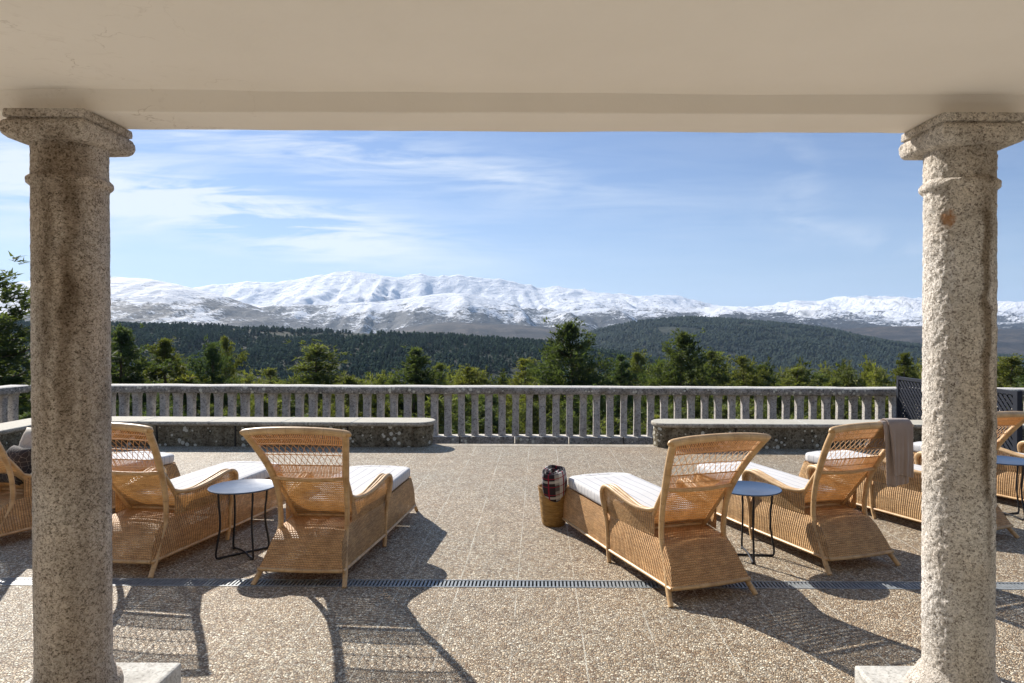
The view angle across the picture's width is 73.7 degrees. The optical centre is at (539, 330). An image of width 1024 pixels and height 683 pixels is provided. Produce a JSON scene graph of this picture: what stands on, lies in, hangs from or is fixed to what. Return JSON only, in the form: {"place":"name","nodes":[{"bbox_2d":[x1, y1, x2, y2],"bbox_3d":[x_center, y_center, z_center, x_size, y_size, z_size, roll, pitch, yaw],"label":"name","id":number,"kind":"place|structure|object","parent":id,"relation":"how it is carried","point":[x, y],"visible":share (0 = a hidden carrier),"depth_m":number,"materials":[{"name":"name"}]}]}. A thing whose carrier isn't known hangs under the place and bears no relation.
{"place":"outdoors","nodes":[
{"label":"outdoors","id":0,"kind":"place"},
{"bbox_2d":[0,277,336,331],"bbox_3d":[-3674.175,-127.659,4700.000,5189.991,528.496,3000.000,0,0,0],"label":"snowy hill","id":1,"kind":"structure","parent":0,"point":[138,300],"depth_m":4452.84,"materials":[{"name":"white snow"}]},
{"bbox_2d":[18,327,894,386],"bbox_3d":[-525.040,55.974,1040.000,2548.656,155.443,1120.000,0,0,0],"label":"forest ridge","id":2,"kind":"structure","parent":0,"point":[494,374],"depth_m":947.83,"materials":[{"name":"green plant"}]},
{"bbox_2d":[0,320,781,384],"bbox_3d":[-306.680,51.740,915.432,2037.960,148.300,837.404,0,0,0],"label":"ridge forest","id":3,"kind":"object","parent":2,"relation":"on","point":[196,342],"visible":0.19,"depth_m":958.18,"materials":[{"name":"green plant"}]},
{"bbox_2d":[0,446,1023,682],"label":"terrace floor","id":4,"kind":"structure","parent":0,"point":[477,516],"depth_m":4.08,"materials":[{"name":"grey gravel"}]},
{"bbox_2d":[0,108,180,682],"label":"stone column","id":5,"kind":"structure","parent":4,"relation":"on","point":[67,179],"depth_m":2.54,"materials":[{"name":"stone"}]},
{"bbox_2d":[0,442,180,536],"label":"wicker lounger","id":6,"kind":"object","parent":4,"relation":"on","point":[15,502],"visible":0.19,"depth_m":5.32,"materials":[{"name":"wicker"}]},
{"bbox_2d":[0,445,31,485],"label":"scatter pillow","id":7,"kind":"object","parent":6,"relation":"on","point":[19,457],"visible":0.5,"depth_m":5.44,"materials":[{"name":"grey fabric"}]},
{"bbox_2d":[19,427,31,473],"bbox_3d":[-4.109,0.997,5.620,0.400,0.400,0.150,0,-24,6],"label":"scatter pillow","id":8,"kind":"object","parent":6,"relation":"on","point":[25,441],"visible":0.13,"depth_m":5.60,"materials":[{"name":"beige fabric"}]},
{"bbox_2d":[111,422,285,577],"bbox_3d":[-2.737,1.126,5.424,0.728,1.046,1.958,0,0,8],"label":"wicker lounger","id":9,"kind":"object","parent":4,"relation":"on","point":[157,503],"visible":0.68,"depth_m":4.88,"materials":[{"name":"wicker"}]},
{"bbox_2d":[0,416,435,450],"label":"stone bench","id":10,"kind":"object","parent":4,"relation":"on","point":[364,431],"visible":0.69,"depth_m":9.56,"materials":[{"name":"grey stone"}]},
{"bbox_2d":[208,479,273,559],"bbox_3d":[-2.171,1.390,5.000,0.472,0.501,0.472,0,0,-30],"label":"side table","id":11,"kind":"object","parent":4,"relation":"on","point":[234,488],"visible":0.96,"depth_m":4.96,"materials":[{"name":"blue paint"}]},
{"bbox_2d":[239,427,417,587],"bbox_3d":[-1.480,1.132,5.256,0.728,1.046,1.958,0,0,4],"label":"wicker lounger","id":12,"kind":"object","parent":4,"relation":"on","point":[351,494],"visible":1,"depth_m":4.59,"materials":[{"name":"wicker"}]},
{"bbox_2d":[0,578,1023,589],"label":"drain channel","id":13,"kind":"object","parent":4,"relation":"on","point":[501,583],"visible":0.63,"depth_m":4.45,"materials":[{"name":"grey metal"}]},
{"bbox_2d":[538,484,568,526],"bbox_3d":[0.121,1.483,5.800,0.275,0.326,0.275,0,0,0],"label":"straw basket","id":14,"kind":"object","parent":4,"relation":"on","point":[552,514],"visible":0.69,"depth_m":5.70,"materials":[{"name":"brown wicker"}]},
{"bbox_2d":[542,465,566,501],"bbox_3d":[0.131,1.327,5.725,0.214,0.372,0.173,-11,21,-20],"label":"plaid blanket","id":15,"kind":"object","parent":14,"relation":"in","point":[554,482],"visible":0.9,"depth_m":5.65,"materials":[{"name":"fabric"}]},
{"bbox_2d":[562,433,770,607],"bbox_3d":[0.775,1.142,5.004,0.728,1.046,1.958,0,0,-20],"label":"wicker lounger","id":16,"kind":"object","parent":4,"relation":"on","point":[684,516],"visible":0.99,"depth_m":4.42,"materials":[{"name":"wicker"}]},
{"bbox_2d":[717,481,781,563],"bbox_3d":[1.529,1.407,5.010,0.472,0.501,0.472,0,0,18],"label":"side table","id":17,"kind":"object","parent":4,"relation":"on","point":[753,489],"visible":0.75,"depth_m":4.99,"materials":[{"name":"metal"}]},
{"bbox_2d":[693,422,913,574],"bbox_3d":[1.966,1.147,5.553,0.728,1.046,1.958,0,0,-19],"label":"wicker lounger","id":18,"kind":"object","parent":4,"relation":"on","point":[813,503],"visible":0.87,"depth_m":4.95,"materials":[{"name":"wicker"}]},
{"bbox_2d":[864,418,913,486],"bbox_3d":[2.429,0.837,4.742,0.242,0.460,0.228,0,0,-19],"label":"folded blanket","id":19,"kind":"object","parent":18,"relation":"on","point":[897,445],"visible":0.91,"depth_m":4.65,"materials":[{"name":"beige fabric"}]},
{"bbox_2d":[651,419,1023,448],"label":"stone bench","id":20,"kind":"object","parent":4,"relation":"on","point":[798,433],"visible":0.51,"depth_m":9.55,"materials":[{"name":"grey stone"}]},
{"bbox_2d":[799,411,1023,537],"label":"wicker lounger","id":21,"kind":"object","parent":4,"relation":"on","point":[902,497],"visible":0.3,"depth_m":5.83,"materials":[{"name":"wicker"}]},
{"bbox_2d":[855,112,1023,682],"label":"stone column","id":22,"kind":"structure","parent":4,"relation":"on","point":[957,154],"depth_m":2.54,"materials":[{"name":"stone"}]},
{"bbox_2d":[913,441,1023,500],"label":"wicker lounger","id":23,"kind":"object","parent":4,"relation":"on","point":[1005,475],"visible":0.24,"depth_m":6.50,"materials":[{"name":"wicker"}]},
{"bbox_2d":[996,455,1023,519],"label":"side table","id":24,"kind":"object","parent":4,"relation":"on","point":[1010,461],"visible":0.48,"depth_m":6.11,"materials":[{"name":"metal"}]},
{"bbox_2d":[0,129,1023,306],"label":"sky","id":25,"kind":"structure","parent":0,"point":[715,218],"materials":[{"name":"blue"}]},
{"bbox_2d":[5,271,1023,321],"bbox_3d":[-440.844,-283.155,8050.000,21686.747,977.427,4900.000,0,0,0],"label":"snowy mountains","id":26,"kind":"structure","parent":0,"point":[335,288],"depth_m":8346.65,"materials":[{"name":"white snow"}]},
{"bbox_2d":[255,293,1023,333],"bbox_3d":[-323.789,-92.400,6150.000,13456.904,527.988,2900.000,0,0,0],"label":"snowy foothills","id":27,"kind":"structure","parent":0,"point":[364,317],"depth_m":5908.05,"materials":[{"name":"white snow"}]},
{"bbox_2d":[374,322,1023,354],"bbox_3d":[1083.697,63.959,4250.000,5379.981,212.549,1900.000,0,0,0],"label":"brown valley side","id":28,"kind":"structure","parent":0,"point":[1010,341],"depth_m":3987.29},
{"bbox_2d":[598,320,919,380],"bbox_3d":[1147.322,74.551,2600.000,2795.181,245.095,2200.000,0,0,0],"label":"forest hill","id":29,"kind":"structure","parent":0,"point":[664,329],"depth_m":2265.20,"materials":[{"name":"green plant"}]},
{"bbox_2d":[571,315,1023,381],"bbox_3d":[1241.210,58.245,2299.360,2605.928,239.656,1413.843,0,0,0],"label":"hill forest","id":30,"kind":"object","parent":29,"relation":"on","point":[752,345],"visible":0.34,"depth_m":2231.80,"materials":[{"name":"green plant"}]},
{"bbox_2d":[863,368,895,413],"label":"pine tree","id":31,"kind":"object","parent":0,"point":[888,381],"visible":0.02,"depth_m":87.33,"materials":[{"name":"green plant"}]},
{"bbox_3d":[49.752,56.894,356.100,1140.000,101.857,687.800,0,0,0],"label":"hillside ground","id":32,"kind":"structure","parent":0,"visible":0},
{"bbox_2d":[18,410,30,419],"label":"pine tree","id":33,"kind":"object","parent":32,"relation":"on","point":[25,415],"visible":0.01,"depth_m":18.39,"materials":[{"name":"green plant"}]},
{"bbox_2d":[0,251,183,418],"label":"pine tree","id":34,"kind":"object","parent":32,"relation":"on","point":[10,347],"visible":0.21,"depth_m":27.16,"materials":[{"name":"green plant"}]},
{"bbox_2d":[116,382,172,415],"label":"pine tree","id":35,"kind":"object","parent":32,"relation":"on","point":[144,402],"visible":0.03,"depth_m":31.13,"materials":[{"name":"green plant"}]},
{"bbox_2d":[111,322,199,416],"bbox_3d":[-22.328,4.515,35.743,7.754,9.947,6.874,0,0,-6],"label":"pine tree","id":36,"kind":"object","parent":32,"relation":"on","point":[125,342],"visible":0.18,"depth_m":35.78,"materials":[{"name":"green plant"}]},
{"bbox_2d":[134,336,191,412],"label":"pine tree","id":37,"kind":"object","parent":32,"relation":"on","point":[163,348],"visible":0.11,"depth_m":41.60,"materials":[{"name":"green plant"}]},
{"bbox_2d":[142,408,184,416],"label":"pine tree","id":38,"kind":"object","parent":32,"relation":"on","point":[158,413],"depth_m":17.53,"materials":[{"name":"green plant"}]},
{"bbox_2d":[154,370,239,416],"bbox_3d":[-20.869,6.301,39.929,7.341,7.986,7.461,0,0,26],"label":"pine tree","id":39,"kind":"object","parent":32,"relation":"on","point":[185,379],"visible":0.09,"depth_m":39.63,"materials":[{"name":"green plant"}]},
{"bbox_2d":[178,335,253,416],"bbox_3d":[-19.388,5.310,40.058,4.727,10.288,6.585,0,0,77],"label":"pine tree","id":40,"kind":"object","parent":32,"relation":"on","point":[212,359],"visible":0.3,"depth_m":39.76,"materials":[{"name":"green plant"}]},
{"bbox_2d":[198,404,237,416],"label":"pine tree","id":41,"kind":"object","parent":32,"relation":"on","point":[212,411],"visible":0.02,"depth_m":20.99,"materials":[{"name":"green plant"}]},
{"bbox_2d":[210,335,249,411],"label":"pine tree","id":42,"kind":"object","parent":32,"relation":"on","point":[224,345],"visible":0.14,"depth_m":50.06,"materials":[{"name":"green plant"}]},
{"bbox_2d":[225,401,254,416],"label":"pine tree","id":43,"kind":"object","parent":32,"relation":"on","point":[238,409],"visible":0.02,"depth_m":36.92,"materials":[{"name":"green plant"}]},
{"bbox_2d":[236,397,281,416],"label":"pine tree","id":44,"kind":"object","parent":32,"relation":"on","point":[265,409],"depth_m":22.11,"materials":[{"name":"green plant"}]},
{"bbox_2d":[251,367,282,411],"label":"pine tree","id":45,"kind":"object","parent":32,"relation":"on","point":[269,372],"visible":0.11,"depth_m":59.31,"materials":[{"name":"green plant"}]},
{"bbox_2d":[253,396,308,416],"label":"pine tree","id":46,"kind":"object","parent":32,"relation":"on","point":[292,411],"visible":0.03,"depth_m":36.67,"materials":[{"name":"green plant"}]},
{"bbox_2d":[261,339,377,416],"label":"pine tree","id":47,"kind":"object","parent":32,"relation":"on","point":[319,374],"visible":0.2,"depth_m":44.00,"materials":[{"name":"green plant"}]},
{"bbox_2d":[331,400,348,416],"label":"pine tree","id":48,"kind":"object","parent":32,"relation":"on","point":[346,412],"visible":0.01,"depth_m":17.05,"materials":[{"name":"green plant"}]},
{"bbox_2d":[304,372,385,416],"bbox_3d":[-9.204,6.244,31.785,7.461,8.614,6.615,0,0,-38],"label":"pine tree","id":49,"kind":"object","parent":32,"relation":"on","point":[348,380],"visible":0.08,"depth_m":31.83,"materials":[{"name":"green plant"}]},
{"bbox_2d":[361,394,403,417],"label":"pine tree","id":50,"kind":"object","parent":32,"relation":"on","point":[387,414],"visible":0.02,"depth_m":34.19,"materials":[{"name":"green plant"}]},
{"bbox_2d":[375,400,403,414],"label":"pine tree","id":51,"kind":"object","parent":32,"relation":"on","point":[387,401],"depth_m":39.63,"materials":[{"name":"green plant"}]},
{"bbox_2d":[383,344,447,417],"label":"pine tree","id":52,"kind":"object","parent":32,"relation":"on","point":[415,374],"visible":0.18,"depth_m":40.52,"materials":[{"name":"green plant"}]},
{"bbox_2d":[411,394,457,433],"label":"pine tree","id":53,"kind":"object","parent":32,"relation":"on","point":[427,403],"visible":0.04,"depth_m":21.17,"materials":[{"name":"green plant"}]},
{"bbox_2d":[412,362,457,427],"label":"pine tree","id":54,"kind":"object","parent":32,"relation":"on","point":[441,367],"visible":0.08,"depth_m":57.68,"materials":[{"name":"green plant"}]},
{"bbox_2d":[452,394,471,433],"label":"pine tree","id":55,"kind":"object","parent":32,"relation":"on","point":[467,412],"visible":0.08,"depth_m":33.62,"materials":[{"name":"green plant"}]},
{"bbox_2d":[450,364,495,418],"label":"pine tree","id":56,"kind":"object","parent":32,"relation":"on","point":[470,371],"visible":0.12,"depth_m":62.11,"materials":[{"name":"green plant"}]},
{"bbox_2d":[456,403,507,433],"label":"pine tree","id":57,"kind":"object","parent":32,"relation":"on","point":[481,419],"visible":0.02,"depth_m":21.96,"materials":[{"name":"green plant"}]},
{"bbox_2d":[465,394,509,433],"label":"pine tree","id":58,"kind":"object","parent":32,"relation":"on","point":[481,401],"visible":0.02,"depth_m":24.07,"materials":[{"name":"green plant"}]},
{"bbox_2d":[0,353,1023,427],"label":"hillside pinewood","id":59,"kind":"object","parent":32,"relation":"on","point":[869,377],"depth_m":83.49,"materials":[{"name":"green plant"}]},
{"bbox_2d":[496,357,540,424],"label":"pine tree","id":60,"kind":"object","parent":32,"relation":"on","point":[522,373],"visible":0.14,"depth_m":65.78,"materials":[{"name":"green plant"}]},
{"bbox_2d":[492,397,561,436],"bbox_3d":[-0.404,5.541,21.488,5.387,7.344,3.867,0,0,74],"label":"pine tree","id":61,"kind":"object","parent":32,"relation":"on","point":[535,425],"visible":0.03,"depth_m":21.28,"materials":[{"name":"green plant"}]},
{"bbox_2d":[505,376,588,433],"bbox_3d":[-0.400,6.107,28.515,5.736,8.381,5.644,0,0,-32],"label":"pine tree","id":62,"kind":"object","parent":32,"relation":"on","point":[548,408],"visible":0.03,"depth_m":28.24,"materials":[{"name":"green plant"}]},
{"bbox_2d":[523,346,578,413],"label":"pine tree","id":63,"kind":"object","parent":32,"relation":"on","point":[529,371],"visible":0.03,"depth_m":41.63,"materials":[{"name":"green plant"}]},
{"bbox_2d":[551,407,590,434],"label":"pine tree","id":64,"kind":"object","parent":32,"relation":"on","point":[563,424],"visible":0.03,"depth_m":17.20,"materials":[{"name":"green plant"}]},
{"bbox_2d":[508,317,646,434],"bbox_3d":[2.047,5.258,37.391,9.750,12.126,8.645,0,0,-18],"label":"pine tree","id":65,"kind":"object","parent":32,"relation":"on","point":[568,332],"visible":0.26,"depth_m":36.63,"materials":[{"name":"green plant"}]},
{"bbox_2d":[575,383,619,434],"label":"pine tree","id":66,"kind":"object","parent":32,"relation":"on","point":[602,413],"visible":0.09,"depth_m":28.05,"materials":[{"name":"green plant"}]},
{"bbox_2d":[600,416,632,434],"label":"pine tree","id":67,"kind":"object","parent":32,"relation":"on","point":[616,426],"visible":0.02,"depth_m":21.67,"materials":[{"name":"green plant"}]},
{"bbox_2d":[603,353,646,429],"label":"pine tree","id":68,"kind":"object","parent":32,"relation":"on","point":[621,374],"visible":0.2,"depth_m":49.38,"materials":[{"name":"green plant"}]},
{"bbox_2d":[600,349,654,415],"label":"pine tree","id":69,"kind":"object","parent":32,"relation":"on","point":[637,357],"visible":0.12,"depth_m":61.54,"materials":[{"name":"green plant"}]},
{"bbox_2d":[641,414,659,428],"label":"pine tree","id":70,"kind":"object","parent":32,"relation":"on","point":[655,417],"visible":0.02,"depth_m":18.70,"materials":[{"name":"green plant"}]},
{"bbox_2d":[635,359,684,417],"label":"pine tree","id":71,"kind":"object","parent":32,"relation":"on","point":[641,379],"visible":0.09,"depth_m":51.56,"materials":[{"name":"green plant"}]},
{"bbox_2d":[627,403,695,434],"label":"pine tree","id":72,"kind":"object","parent":32,"relation":"on","point":[670,416],"visible":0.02,"depth_m":18.23,"materials":[{"name":"green plant"}]},
{"bbox_2d":[618,328,723,434],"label":"pine tree","id":73,"kind":"object","parent":32,"relation":"on","point":[674,372],"visible":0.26,"depth_m":40.51,"materials":[{"name":"green plant"}]},
{"bbox_2d":[681,395,713,418],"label":"pine tree","id":74,"kind":"object","parent":32,"relation":"on","point":[698,407],"visible":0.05,"depth_m":31.79,"materials":[{"name":"green plant"}]},
{"bbox_2d":[684,347,743,417],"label":"pine tree","id":75,"kind":"object","parent":32,"relation":"on","point":[719,379],"visible":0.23,"depth_m":54.02,"materials":[{"name":"green plant"}]},
{"bbox_2d":[695,401,754,418],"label":"pine tree","id":76,"kind":"object","parent":32,"relation":"on","point":[724,412],"visible":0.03,"depth_m":19.16,"materials":[{"name":"green plant"}]},
{"bbox_2d":[711,398,780,418],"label":"pine tree","id":77,"kind":"object","parent":32,"relation":"on","point":[751,412],"visible":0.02,"depth_m":21.26,"materials":[{"name":"green plant"}]},
{"bbox_2d":[723,354,782,409],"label":"pine tree","id":78,"kind":"object","parent":32,"relation":"on","point":[751,376],"visible":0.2,"depth_m":57.76,"materials":[{"name":"green plant"}]},
{"bbox_2d":[737,363,781,405],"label":"pine tree","id":79,"kind":"object","parent":32,"relation":"on","point":[767,378],"visible":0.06,"depth_m":63.46,"materials":[{"name":"green plant"}]},
{"bbox_2d":[736,381,807,418],"bbox_3d":[8.835,5.695,25.700,4.198,7.851,5.847,0,0,82],"label":"pine tree","id":80,"kind":"object","parent":32,"relation":"on","point":[779,404],"visible":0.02,"depth_m":25.39,"materials":[{"name":"green plant"}]},
{"bbox_2d":[773,366,820,418],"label":"pine tree","id":81,"kind":"object","parent":32,"relation":"on","point":[796,372],"visible":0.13,"depth_m":59.16,"materials":[{"name":"green plant"}]},
{"bbox_2d":[790,411,834,418],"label":"pine tree","id":82,"kind":"object","parent":32,"relation":"on","point":[804,415],"depth_m":22.33,"materials":[{"name":"green plant"}]},
{"bbox_2d":[804,378,844,419],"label":"pine tree","id":83,"kind":"object","parent":32,"relation":"on","point":[833,382],"visible":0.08,"depth_m":30.76,"materials":[{"name":"green plant"}]},
{"bbox_2d":[805,369,847,408],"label":"pine tree","id":84,"kind":"object","parent":32,"relation":"on","point":[819,376],"visible":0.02,"depth_m":75.80,"materials":[{"name":"green plant"}]},
{"bbox_2d":[820,364,874,415],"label":"pine tree","id":85,"kind":"object","parent":32,"relation":"on","point":[846,380],"visible":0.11,"depth_m":81.48,"materials":[{"name":"green plant"}]},
{"bbox_2d":[832,396,874,419],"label":"pine tree","id":86,"kind":"object","parent":32,"relation":"on","point":[846,410],"visible":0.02,"depth_m":19.89,"materials":[{"name":"green plant"}]},
{"bbox_2d":[871,397,888,419],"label":"pine tree","id":87,"kind":"object","parent":32,"relation":"on","point":[886,405],"visible":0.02,"depth_m":31.45,"materials":[{"name":"green plant"}]},
{"bbox_2d":[874,352,921,411],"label":"pine tree","id":88,"kind":"object","parent":32,"relation":"on","point":[901,369],"visible":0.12,"depth_m":62.07,"materials":[{"name":"green plant"}]},
{"bbox_2d":[997,352,1023,398],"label":"pine tree","id":89,"kind":"object","parent":32,"relation":"on","point":[1011,362],"visible":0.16,"depth_m":59.41,"materials":[{"name":"green plant"}]},
{"bbox_2d":[1009,375,1023,405],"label":"pine tree","id":90,"kind":"object","parent":32,"relation":"on","point":[1021,384],"visible":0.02,"depth_m":52.93,"materials":[{"name":"green plant"}]},
{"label":"retaining wall","id":91,"kind":"structure","parent":32,"relation":"on","visible":0},
{"bbox_2d":[431,444,655,446],"bbox_3d":[-0.008,1.788,9.761,32.000,0.284,0.198,0,0,0],"label":"terrace edging","id":92,"kind":"object","parent":91,"relation":"on","point":[557,445],"visible":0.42,"depth_m":9.74,"materials":[{"name":"stone"}]},
{"bbox_2d":[0,384,1023,444],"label":"balustrade","id":93,"kind":"object","parent":92,"relation":"on","point":[9,398],"visible":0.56,"depth_m":11.43,"materials":[{"name":"stone"}]},
{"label":"lower landing","id":94,"kind":"structure","parent":91,"relation":"on","visible":0},
{"bbox_2d":[896,376,1022,451],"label":"trellis screen","id":95,"kind":"object","parent":94,"relation":"on","point":[904,407],"visible":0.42,"depth_m":10.59,"materials":[{"name":"wood"}]},
{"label":"portico floor","id":96,"kind":"structure","parent":0,"visible":0},
{"bbox_2d":[0,0,1023,132],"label":"portico","id":97,"kind":"structure","parent":96,"relation":"on","point":[818,66],"depth_m":2.27,"materials":[{"name":"beige paint"}]}
]}

